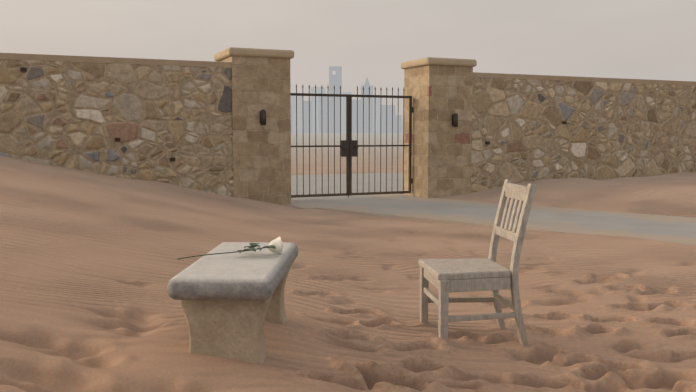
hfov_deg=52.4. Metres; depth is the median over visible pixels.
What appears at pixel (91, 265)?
sand ground
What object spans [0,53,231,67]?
coping
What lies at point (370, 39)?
sky
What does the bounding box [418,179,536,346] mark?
wooden chair
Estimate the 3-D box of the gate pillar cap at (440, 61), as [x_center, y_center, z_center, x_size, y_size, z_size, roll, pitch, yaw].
[1.899,-2.774,14.904,1.180,0.150,1.190,-2,5,-24]
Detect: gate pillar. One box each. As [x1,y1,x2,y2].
[218,56,290,205]
[404,65,472,197]
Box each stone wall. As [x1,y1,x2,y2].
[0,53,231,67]
[473,72,695,85]
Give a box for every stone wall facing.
[0,59,233,196]
[471,77,695,192]
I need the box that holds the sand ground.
[0,133,695,391]
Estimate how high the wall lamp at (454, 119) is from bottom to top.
0.285 m
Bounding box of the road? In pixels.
[291,173,403,194]
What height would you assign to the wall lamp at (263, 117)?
0.285 m
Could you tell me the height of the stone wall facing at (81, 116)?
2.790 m
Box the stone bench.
[167,242,297,364]
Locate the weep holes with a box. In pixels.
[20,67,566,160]
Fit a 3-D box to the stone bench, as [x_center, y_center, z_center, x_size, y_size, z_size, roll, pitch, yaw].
[-0.506,0.505,3.376,0.440,0.430,1.020,0,5,2]
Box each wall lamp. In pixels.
[260,109,265,124]
[452,113,457,126]
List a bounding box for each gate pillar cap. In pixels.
[214,47,293,61]
[401,57,476,68]
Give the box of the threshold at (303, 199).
[291,191,414,208]
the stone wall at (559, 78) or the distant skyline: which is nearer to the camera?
the stone wall at (559, 78)
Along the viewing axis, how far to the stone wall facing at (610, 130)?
15.92 m
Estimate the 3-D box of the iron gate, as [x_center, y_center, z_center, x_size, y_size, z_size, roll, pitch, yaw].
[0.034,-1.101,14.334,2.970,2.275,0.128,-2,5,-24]
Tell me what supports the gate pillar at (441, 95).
on the sand ground
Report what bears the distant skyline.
on the sand ground
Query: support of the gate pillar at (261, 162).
on the sand ground
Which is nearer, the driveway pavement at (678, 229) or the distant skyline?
the driveway pavement at (678, 229)
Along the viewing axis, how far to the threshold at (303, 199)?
14.49 m
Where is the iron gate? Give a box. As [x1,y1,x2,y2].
[290,84,413,197]
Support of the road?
on the sand ground
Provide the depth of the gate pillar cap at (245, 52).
12.77 m
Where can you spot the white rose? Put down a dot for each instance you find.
(275, 245)
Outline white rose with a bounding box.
[177,236,282,259]
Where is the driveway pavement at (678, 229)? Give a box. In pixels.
[286,195,695,245]
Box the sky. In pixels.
[0,0,695,120]
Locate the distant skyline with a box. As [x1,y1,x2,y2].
[291,66,402,132]

